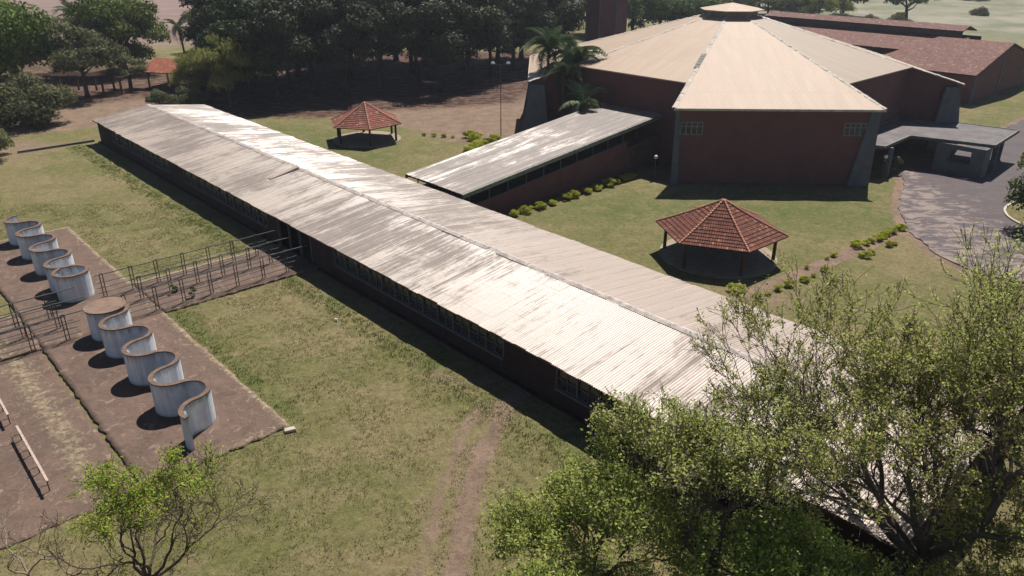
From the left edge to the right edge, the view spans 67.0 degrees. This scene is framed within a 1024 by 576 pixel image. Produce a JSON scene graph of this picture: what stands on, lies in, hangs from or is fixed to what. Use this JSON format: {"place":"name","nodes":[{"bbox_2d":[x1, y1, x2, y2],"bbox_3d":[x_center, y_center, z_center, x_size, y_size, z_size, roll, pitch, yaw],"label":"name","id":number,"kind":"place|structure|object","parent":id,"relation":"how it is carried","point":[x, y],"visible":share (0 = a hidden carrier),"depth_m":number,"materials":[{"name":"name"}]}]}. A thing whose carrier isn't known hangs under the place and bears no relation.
{"place":"outdoors","nodes":[
{"label":"outdoors","id":0,"kind":"place"},
{"bbox_2d":[0,315,41,361],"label":"paved path","id":1,"kind":"structure","parent":0,"point":[16,353],"depth_m":51.71,"materials":[{"name":"brown concrete"}]},
{"bbox_2d":[0,287,73,326],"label":"queue railing","id":2,"kind":"object","parent":1,"relation":"on","point":[12,303],"visible":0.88,"depth_m":53.99,"materials":[{"name":"metal"}]},
{"bbox_2d":[0,310,82,359],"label":"queue railing","id":3,"kind":"object","parent":1,"relation":"on","point":[31,338],"visible":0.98,"depth_m":50.73,"materials":[{"name":"metal"}]},
{"bbox_2d":[0,296,82,339],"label":"queue railing","id":4,"kind":"object","parent":1,"relation":"on","point":[19,313],"visible":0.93,"depth_m":52.39,"materials":[{"name":"metal"}]},
{"bbox_2d":[18,283,162,347],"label":"paved path","id":5,"kind":"structure","parent":0,"point":[81,316],"depth_m":55.40,"materials":[{"name":"brown concrete"}]},
{"bbox_2d":[132,244,319,312],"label":"paved path","id":6,"kind":"structure","parent":0,"point":[300,264],"depth_m":61.48,"materials":[{"name":"brown concrete"}]},
{"bbox_2d":[93,230,275,296],"bbox_3d":[-25.629,-2.134,62.094,14.551,1.872,0.154,-21,32,-38],"label":"queue railing","id":7,"kind":"object","parent":6,"relation":"on","point":[128,267],"visible":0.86,"depth_m":61.36,"materials":[{"name":"metal"}]},
{"bbox_2d":[131,237,289,298],"bbox_3d":[-23.309,-1.689,61.123,12.751,1.872,0.181,-21,32,-38],"label":"queue railing","id":8,"kind":"object","parent":6,"relation":"on","point":[219,255],"visible":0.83,"depth_m":60.41,"materials":[{"name":"metal"}]},
{"bbox_2d":[117,245,306,312],"bbox_3d":[-22.213,-0.642,58.840,14.801,1.872,0.156,-21,32,-38],"label":"queue railing","id":9,"kind":"object","parent":6,"relation":"on","point":[207,272],"visible":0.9,"depth_m":58.28,"materials":[{"name":"metal"}]},
{"bbox_2d":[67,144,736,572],"bbox_3d":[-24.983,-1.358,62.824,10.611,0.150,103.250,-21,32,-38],"label":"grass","id":10,"kind":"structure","parent":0,"point":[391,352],"depth_m":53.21,"materials":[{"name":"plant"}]},
{"bbox_2d":[0,0,1023,575],"bbox_3d":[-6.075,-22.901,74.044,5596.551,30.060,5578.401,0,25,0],"label":"ground","id":11,"kind":"structure","parent":0,"point":[816,224],"depth_m":58.18,"materials":[{"name":"plant"}]},
{"bbox_2d":[0,127,14,150],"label":"bushy tree","id":12,"kind":"object","parent":11,"relation":"on","point":[5,140],"visible":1,"depth_m":93.32,"materials":[{"name":"green plant"}]},
{"bbox_2d":[0,0,58,85],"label":"broadleaf tree","id":13,"kind":"object","parent":11,"relation":"on","point":[17,25],"visible":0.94,"depth_m":120.89,"materials":[{"name":"green plant"}]},
{"bbox_2d":[0,509,75,575],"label":"bare sapling","id":14,"kind":"object","parent":11,"relation":"on","point":[26,572],"visible":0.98,"depth_m":32.02,"materials":[{"name":"brown plant"}]},
{"bbox_2d":[0,72,78,127],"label":"bushy tree","id":15,"kind":"object","parent":11,"relation":"on","point":[44,102],"visible":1,"depth_m":108.21,"materials":[{"name":"green plant"}]},
{"bbox_2d":[17,139,94,152],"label":"kerb","id":16,"kind":"structure","parent":11,"relation":"on","point":[54,146],"depth_m":99.37,"materials":[{"name":"concrete"}]},
{"bbox_2d":[51,0,77,22],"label":"palm tree","id":17,"kind":"object","parent":11,"relation":"on","point":[65,3],"visible":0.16,"depth_m":151.96,"materials":[{"name":"plant"}]},
{"bbox_2d":[37,15,95,78],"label":"broadleaf tree","id":18,"kind":"object","parent":11,"relation":"on","point":[74,42],"visible":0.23,"depth_m":143.30,"materials":[{"name":"green plant"}]},
{"bbox_2d":[0,351,136,549],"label":"paving slab","id":19,"kind":"structure","parent":11,"relation":"on","point":[59,431],"depth_m":41.09,"materials":[{"name":"brown concrete"}]},
{"bbox_2d":[0,399,10,426],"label":"beam rail","id":20,"kind":"object","parent":19,"relation":"on","point":[4,408],"visible":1,"depth_m":43.24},
{"bbox_2d":[12,425,49,492],"bbox_3d":[-24.831,8.807,39.785,0.459,0.780,6.300,-21,32,-38],"label":"beam rail","id":21,"kind":"object","parent":19,"relation":"on","point":[31,453],"visible":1,"depth_m":39.49,"materials":[{"name":"wood"}]},
{"bbox_2d":[24,22,131,96],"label":"broadleaf tree","id":22,"kind":"object","parent":11,"relation":"on","point":[79,60],"visible":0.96,"depth_m":125.54,"materials":[{"name":"green plant"}]},
{"bbox_2d":[41,72,133,94],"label":"timber pergola","id":23,"kind":"object","parent":11,"relation":"on","point":[94,76],"visible":0.76,"depth_m":132.16,"materials":[{"name":"wood"}]},
{"bbox_2d":[62,0,171,70],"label":"broadleaf tree","id":24,"kind":"object","parent":11,"relation":"on","point":[119,21],"visible":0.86,"depth_m":146.23,"materials":[{"name":"green plant"}]},
{"bbox_2d":[104,52,149,88],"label":"broadleaf tree","id":25,"kind":"object","parent":11,"relation":"on","point":[131,61],"visible":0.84,"depth_m":134.58,"materials":[{"name":"green plant"}]},
{"bbox_2d":[0,438,273,575],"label":"tree","id":26,"kind":"object","parent":11,"relation":"on","point":[138,497],"visible":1,"depth_m":29.95,"materials":[{"name":"green plant"}]},
{"bbox_2d":[0,227,289,485],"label":"paving slab","id":27,"kind":"structure","parent":11,"relation":"on","point":[124,415],"depth_m":46.75,"materials":[{"name":"brown concrete"}]},
{"bbox_2d":[3,215,94,302],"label":"serpentine wall","id":28,"kind":"structure","parent":27,"relation":"on","point":[56,265],"depth_m":61.19,"materials":[{"name":"concrete"}]},
{"bbox_2d":[83,297,125,341],"bbox_3d":[-27.442,2.170,52.552,2.640,2.240,2.640,-21,32,-38],"label":"lidded cylinder","id":29,"kind":"object","parent":27,"relation":"on","point":[97,311],"visible":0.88,"depth_m":51.73,"materials":[{"name":"concrete"}]},
{"bbox_2d":[98,303,215,450],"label":"serpentine wall","id":30,"kind":"structure","parent":27,"relation":"on","point":[188,401],"depth_m":45.46,"materials":[{"name":"concrete"}]},
{"bbox_2d":[145,88,171,104],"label":"bushy tree","id":31,"kind":"object","parent":11,"relation":"on","point":[156,96],"visible":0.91,"depth_m":122.51,"materials":[{"name":"green plant"}]},
{"bbox_2d":[163,16,189,55],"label":"palm tree","id":32,"kind":"object","parent":11,"relation":"on","point":[176,26],"visible":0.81,"depth_m":161.60,"materials":[{"name":"green plant"}]},
{"bbox_2d":[180,5,193,23],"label":"broadleaf tree","id":33,"kind":"object","parent":11,"relation":"on","point":[187,14],"visible":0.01,"depth_m":176.05,"materials":[{"name":"green plant"}]},
{"bbox_2d":[164,86,210,104],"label":"bush","id":34,"kind":"object","parent":11,"relation":"on","point":[188,96],"visible":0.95,"depth_m":119.97,"materials":[{"name":"green plant"}]},
{"bbox_2d":[167,52,211,87],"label":"feathery tree","id":35,"kind":"object","parent":11,"relation":"on","point":[184,63],"visible":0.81,"depth_m":124.94,"materials":[{"name":"green plant"}]},
{"bbox_2d":[141,58,257,90],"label":"open shed","id":36,"kind":"structure","parent":11,"relation":"on","point":[161,65],"depth_m":136.50,"materials":[{"name":"red tile"}]},
{"bbox_2d":[178,0,237,49],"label":"grove tree","id":37,"kind":"object","parent":11,"relation":"on","point":[192,29],"visible":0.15,"depth_m":133.35,"materials":[{"name":"green plant"}]},
{"bbox_2d":[186,33,259,106],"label":"feathery tree","id":38,"kind":"object","parent":11,"relation":"on","point":[222,64],"visible":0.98,"depth_m":117.94,"materials":[{"name":"green plant"}]},
{"bbox_2d":[192,0,264,87],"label":"grove tree","id":39,"kind":"object","parent":11,"relation":"on","point":[208,16],"visible":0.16,"depth_m":128.00,"materials":[{"name":"green plant"}]},
{"bbox_2d":[190,0,292,97],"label":"grove tree","id":40,"kind":"object","parent":11,"relation":"on","point":[224,29],"visible":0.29,"depth_m":121.82,"materials":[{"name":"green plant"}]},
{"bbox_2d":[228,0,316,102],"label":"grove tree","id":41,"kind":"object","parent":11,"relation":"on","point":[289,51],"visible":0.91,"depth_m":119.19,"materials":[{"name":"green plant"}]},
{"bbox_2d":[262,1,315,87],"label":"grove tree","id":42,"kind":"object","parent":11,"relation":"on","point":[288,83],"depth_m":137.53,"materials":[{"name":"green plant"}]},
{"bbox_2d":[284,426,296,432],"bbox_3d":[-12.286,7.817,42.727,0.671,0.164,0.427,-13,28,-26],"label":"concrete chunk","id":43,"kind":"object","parent":11,"relation":"on","point":[290,429],"visible":1,"depth_m":42.63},
{"bbox_2d":[260,0,343,90],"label":"grove tree","id":44,"kind":"object","parent":11,"relation":"on","point":[308,26],"visible":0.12,"depth_m":127.92,"materials":[{"name":"green plant"}]},
{"bbox_2d":[302,0,387,95],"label":"grove tree","id":45,"kind":"object","parent":11,"relation":"on","point":[338,43],"visible":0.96,"depth_m":124.89,"materials":[{"name":"green plant"}]},
{"bbox_2d":[325,7,382,79],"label":"grove tree","id":46,"kind":"object","parent":11,"relation":"on","point":[352,75],"depth_m":144.99,"materials":[{"name":"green plant"}]},
{"bbox_2d":[331,101,400,147],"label":"gazebo","id":47,"kind":"object","parent":11,"relation":"on","point":[364,116],"visible":1,"depth_m":100.84,"materials":[{"name":"tile"}]},
{"bbox_2d":[333,0,412,87],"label":"grove tree","id":48,"kind":"object","parent":11,"relation":"on","point":[390,21],"visible":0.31,"depth_m":130.61,"materials":[{"name":"green plant"}]},
{"bbox_2d":[384,0,435,81],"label":"grove tree","id":49,"kind":"object","parent":11,"relation":"on","point":[411,3],"visible":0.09,"depth_m":137.79,"materials":[{"name":"green plant"}]},
{"bbox_2d":[380,0,449,71],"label":"grove tree","id":50,"kind":"object","parent":11,"relation":"on","point":[411,65],"visible":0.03,"depth_m":152.93,"materials":[{"name":"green plant"}]},
{"bbox_2d":[392,0,477,91],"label":"grove tree","id":51,"kind":"object","parent":11,"relation":"on","point":[439,47],"visible":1,"depth_m":128.26,"materials":[{"name":"green plant"}]},
{"bbox_2d":[426,0,515,82],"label":"grove tree","id":52,"kind":"object","parent":11,"relation":"on","point":[487,19],"visible":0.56,"depth_m":137.49,"materials":[{"name":"green plant"}]},
{"bbox_2d":[466,132,483,141],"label":"shrub","id":53,"kind":"object","parent":11,"relation":"on","point":[473,136],"visible":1,"depth_m":102.20,"materials":[{"name":"green plant"}]},
{"bbox_2d":[468,140,484,147],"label":"shrub","id":54,"kind":"object","parent":11,"relation":"on","point":[474,142],"visible":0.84,"depth_m":98.01,"materials":[{"name":"green plant"}]},
{"bbox_2d":[480,137,496,145],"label":"shrub","id":55,"kind":"object","parent":11,"relation":"on","point":[485,141],"visible":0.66,"depth_m":99.92,"materials":[{"name":"green plant"}]},
{"bbox_2d":[466,1,525,75],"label":"grove tree","id":56,"kind":"object","parent":11,"relation":"on","point":[519,20],"visible":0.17,"depth_m":144.75,"materials":[{"name":"green plant"}]},
{"bbox_2d":[491,62,509,135],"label":"lamp post","id":57,"kind":"object","parent":11,"relation":"on","point":[500,92],"visible":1,"depth_m":102.36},
{"bbox_2d":[518,205,533,213],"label":"shrub","id":58,"kind":"object","parent":11,"relation":"on","point":[523,209],"visible":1,"depth_m":75.89,"materials":[{"name":"green plant"}]},
{"bbox_2d":[501,0,557,71],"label":"grove tree","id":59,"kind":"object","parent":11,"relation":"on","point":[534,17],"visible":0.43,"depth_m":147.85,"materials":[{"name":"green plant"}]},
{"bbox_2d":[405,102,662,211],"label":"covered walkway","id":60,"kind":"structure","parent":11,"relation":"on","point":[579,149],"depth_m":82.39,"materials":[{"name":"metal"}]},
{"bbox_2d":[534,201,547,208],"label":"shrub","id":61,"kind":"object","parent":11,"relation":"on","point":[540,205],"visible":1,"depth_m":77.07,"materials":[{"name":"green plant"}]},
{"bbox_2d":[519,26,577,71],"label":"palm tree","id":62,"kind":"object","parent":11,"relation":"on","point":[548,37],"visible":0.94,"depth_m":98.30,"materials":[{"name":"green plant"}]},
{"bbox_2d":[92,104,1019,575],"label":"classroom block","id":63,"kind":"structure","parent":11,"relation":"on","point":[572,328],"depth_m":53.95,"materials":[{"name":"brick"}]},
{"bbox_2d":[112,132,169,172],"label":"window","id":64,"kind":"structure","parent":63,"relation":"in","point":[159,162],"depth_m":90.54,"materials":[{"name":"grey glass"}]},
{"bbox_2d":[183,170,267,227],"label":"window","id":65,"kind":"structure","parent":63,"relation":"in","point":[241,207],"depth_m":74.65,"materials":[{"name":"black glass"}]},
{"bbox_2d":[333,250,503,360],"bbox_3d":[-7.271,0.681,54.316,0.262,1.417,20.220,-21,32,-38],"label":"window","id":66,"kind":"structure","parent":63,"relation":"in","point":[490,342],"depth_m":53.20,"materials":[{"name":"black glass"}]},
{"bbox_2d":[554,369,822,529],"bbox_3d":[7.978,7.689,39.034,0.260,1.417,16.220,-21,32,-38],"label":"window","id":67,"kind":"structure","parent":63,"relation":"in","point":[583,392],"depth_m":42.79,"materials":[{"name":"black glass"}]},
{"bbox_2d":[527,0,589,43],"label":"grove tree","id":68,"kind":"object","parent":11,"relation":"on","point":[570,13],"visible":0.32,"depth_m":155.64,"materials":[{"name":"green plant"}]},
{"bbox_2d":[538,43,587,117],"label":"palm tree","id":69,"kind":"object","parent":11,"relation":"on","point":[565,63],"visible":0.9,"depth_m":96.23,"materials":[{"name":"green plant"}]},
{"bbox_2d":[566,190,580,198],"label":"shrub","id":70,"kind":"object","parent":11,"relation":"on","point":[575,194],"visible":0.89,"depth_m":80.24,"materials":[{"name":"green plant"}]},
{"bbox_2d":[544,39,609,81],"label":"palm tree","id":71,"kind":"object","parent":11,"relation":"on","point":[586,55],"visible":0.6,"depth_m":96.79,"materials":[{"name":"green plant"}]},
{"bbox_2d":[558,80,613,113],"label":"palm tree","id":72,"kind":"object","parent":11,"relation":"on","point":[583,96],"visible":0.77,"depth_m":93.59,"materials":[{"name":"green plant"}]},
{"bbox_2d":[473,409,720,575],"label":"leafy tree","id":73,"kind":"object","parent":11,"relation":"on","point":[607,502],"visible":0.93,"depth_m":29.50,"materials":[{"name":"green plant"}]},
{"bbox_2d":[585,0,627,42],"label":"octagonal tower","id":74,"kind":"structure","parent":11,"relation":"on","point":[605,18],"depth_m":163.68,"materials":[{"name":"brick"}]},
{"bbox_2d":[601,178,616,186],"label":"shrub","id":75,"kind":"object","parent":11,"relation":"on","point":[609,182],"visible":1,"depth_m":83.79,"materials":[{"name":"green plant"}]},
{"bbox_2d":[627,0,654,29],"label":"broadleaf tree","id":76,"kind":"object","parent":11,"relation":"on","point":[634,11],"visible":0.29,"depth_m":187.77,"materials":[{"name":"green plant"}]},
{"bbox_2d":[641,0,694,24],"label":"broadleaf tree","id":77,"kind":"object","parent":11,"relation":"on","point":[659,11],"visible":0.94,"depth_m":189.83,"materials":[{"name":"green plant"}]},
{"bbox_2d":[677,0,725,17],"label":"broadleaf tree","id":78,"kind":"object","parent":11,"relation":"on","point":[697,4],"visible":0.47,"depth_m":196.73,"materials":[{"name":"green plant"}]},
{"bbox_2d":[584,341,850,574],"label":"spreading tree","id":79,"kind":"object","parent":11,"relation":"on","point":[685,431],"visible":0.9,"depth_m":28.64,"materials":[{"name":"green plant"}]},
{"bbox_2d":[656,198,788,278],"bbox_3d":[17.552,-5.059,65.064,10.966,5.151,9.810,9,26,18],"label":"gazebo","id":80,"kind":"object","parent":11,"relation":"on","point":[723,238],"visible":1,"depth_m":63.31,"materials":[{"name":"ceramic"}]},
{"bbox_2d":[726,283,745,293],"bbox_3d":[17.227,0.023,59.182,1.573,0.681,1.414,-1,25,-3],"label":"shrub","id":81,"kind":"object","parent":11,"relation":"on","point":[735,286],"visible":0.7,"depth_m":59.15,"materials":[{"name":"green plant"}]},
{"bbox_2d":[727,0,748,4],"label":"broadleaf tree","id":82,"kind":"object","parent":11,"relation":"on","point":[744,2],"visible":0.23,"depth_m":220.22,"materials":[{"name":"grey plant"}]},
{"bbox_2d":[522,2,964,186],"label":"octagonal hall","id":83,"kind":"structure","parent":11,"relation":"on","point":[734,93],"depth_m":88.51,"materials":[{"name":"beige paint"}]},
{"bbox_2d":[680,122,702,134],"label":"window","id":84,"kind":"structure","parent":83,"relation":"in","point":[688,128],"depth_m":82.46,"materials":[{"name":"grey glass"}]},
{"bbox_2d":[843,123,866,135],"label":"window","id":85,"kind":"structure","parent":83,"relation":"in","point":[850,129],"depth_m":81.90,"materials":[{"name":"grey glass"}]},
{"bbox_2d":[748,0,758,6],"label":"broadleaf tree","id":86,"kind":"object","parent":11,"relation":"on","point":[753,4],"visible":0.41,"depth_m":244.54,"materials":[{"name":"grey plant"}]},
{"bbox_2d":[659,490,873,575],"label":"leafy tree","id":87,"kind":"object","parent":11,"relation":"on","point":[761,549],"visible":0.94,"depth_m":28.96,"materials":[{"name":"green plant"}]},
{"bbox_2d":[759,0,805,11],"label":"broadleaf tree","id":88,"kind":"object","parent":11,"relation":"on","point":[780,5],"visible":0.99,"depth_m":233.39,"materials":[{"name":"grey plant"}]},
{"bbox_2d":[788,0,823,12],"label":"broadleaf tree","id":89,"kind":"object","parent":11,"relation":"on","point":[802,6],"visible":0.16,"depth_m":238.69,"materials":[{"name":"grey plant"}]},
{"bbox_2d":[803,0,838,13],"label":"feathery tree","id":90,"kind":"object","parent":11,"relation":"on","point":[824,6],"visible":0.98,"depth_m":232.81,"materials":[{"name":"green plant"}]},
{"bbox_2d":[824,0,857,14],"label":"feathery tree","id":91,"kind":"object","parent":11,"relation":"on","point":[847,5],"visible":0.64,"depth_m":233.71,"materials":[{"name":"green plant"}]},
{"bbox_2d":[684,252,1023,575],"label":"spreading tree","id":92,"kind":"object","parent":11,"relation":"on","point":[893,373],"visible":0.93,"depth_m":27.99,"materials":[{"name":"green plant"}]},
{"bbox_2d":[850,239,866,247],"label":"shrub","id":93,"kind":"object","parent":11,"relation":"on","point":[856,242],"visible":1,"depth_m":67.62,"materials":[{"name":"green plant"}]},
{"bbox_2d":[858,251,872,257],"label":"shrub","id":94,"kind":"object","parent":11,"relation":"on","point":[863,254],"visible":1,"depth_m":65.50,"materials":[{"name":"green plant"}]},
{"bbox_2d":[798,537,934,575],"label":"leafy tree","id":95,"kind":"object","parent":11,"relation":"on","point":[869,559],"visible":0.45,"depth_m":28.30,"materials":[{"name":"green plant"}]},
{"bbox_2d":[764,11,981,53],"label":"clerestory wing","id":96,"kind":"structure","parent":11,"relation":"on","point":[882,36],"depth_m":158.95,"materials":[{"name":"tile"}]},
{"bbox_2d":[880,155,903,170],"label":"flowering shrub","id":97,"kind":"object","parent":11,"relation":"on","point":[897,159],"visible":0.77,"depth_m":87.86,"materials":[{"name":"green plant"}]},
{"bbox_2d":[887,15,912,20],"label":"bushy tree","id":98,"kind":"object","parent":11,"relation":"on","point":[897,17],"visible":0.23,"depth_m":219.24,"materials":[{"name":"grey plant"}]},
{"bbox_2d":[883,0,937,19],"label":"broadleaf tree","id":99,"kind":"object","parent":11,"relation":"on","point":[898,2],"visible":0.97,"depth_m":230.99,"materials":[{"name":"green plant"}]},
{"bbox_2d":[881,217,1023,467],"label":"spreading tree","id":100,"kind":"object","parent":11,"relation":"on","point":[1015,296],"visible":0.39,"depth_m":29.99,"materials":[{"name":"green plant"}]},
{"bbox_2d":[884,37,1023,103],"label":"tiled hall","id":101,"kind":"structure","parent":11,"relation":"on","point":[981,69],"depth_m":129.93,"materials":[{"name":"tile"}]},
{"bbox_2d":[902,454,1023,575],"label":"spreading tree","id":102,"kind":"object","parent":11,"relation":"on","point":[1003,549],"visible":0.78,"depth_m":27.99,"materials":[{"name":"green plant"}]},
{"bbox_2d":[969,6,989,15],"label":"bushy tree","id":103,"kind":"object","parent":11,"relation":"on","point":[982,11],"visible":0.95,"depth_m":246.43,"materials":[{"name":"green plant"}]},
{"bbox_2d":[898,120,1023,282],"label":"road","id":104,"kind":"structure","parent":0,"point":[935,207],"depth_m":77.47,"materials":[{"name":"asphalt"}]},
{"bbox_2d":[875,117,1019,178],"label":"entrance canopy","id":105,"kind":"object","parent":104,"relation":"on","point":[893,132],"visible":0.92,"depth_m":89.22,"materials":[{"name":"concrete"}]},
{"bbox_2d":[1003,202,1023,225],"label":"kerb","id":106,"kind":"structure","parent":104,"relation":"on","point":[1008,216],"depth_m":74.82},
{"bbox_2d":[1007,203,1023,223],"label":"grass","id":107,"kind":"structure","parent":0,"point":[1014,213],"depth_m":75.89,"materials":[{"name":"green plant"}]},
{"bbox_2d":[1003,152,1023,210],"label":"broadleaf tree","id":108,"kind":"object","parent":107,"relation":"on","point":[1020,194],"visible":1,"depth_m":70.93,"materials":[{"name":"green plant"}]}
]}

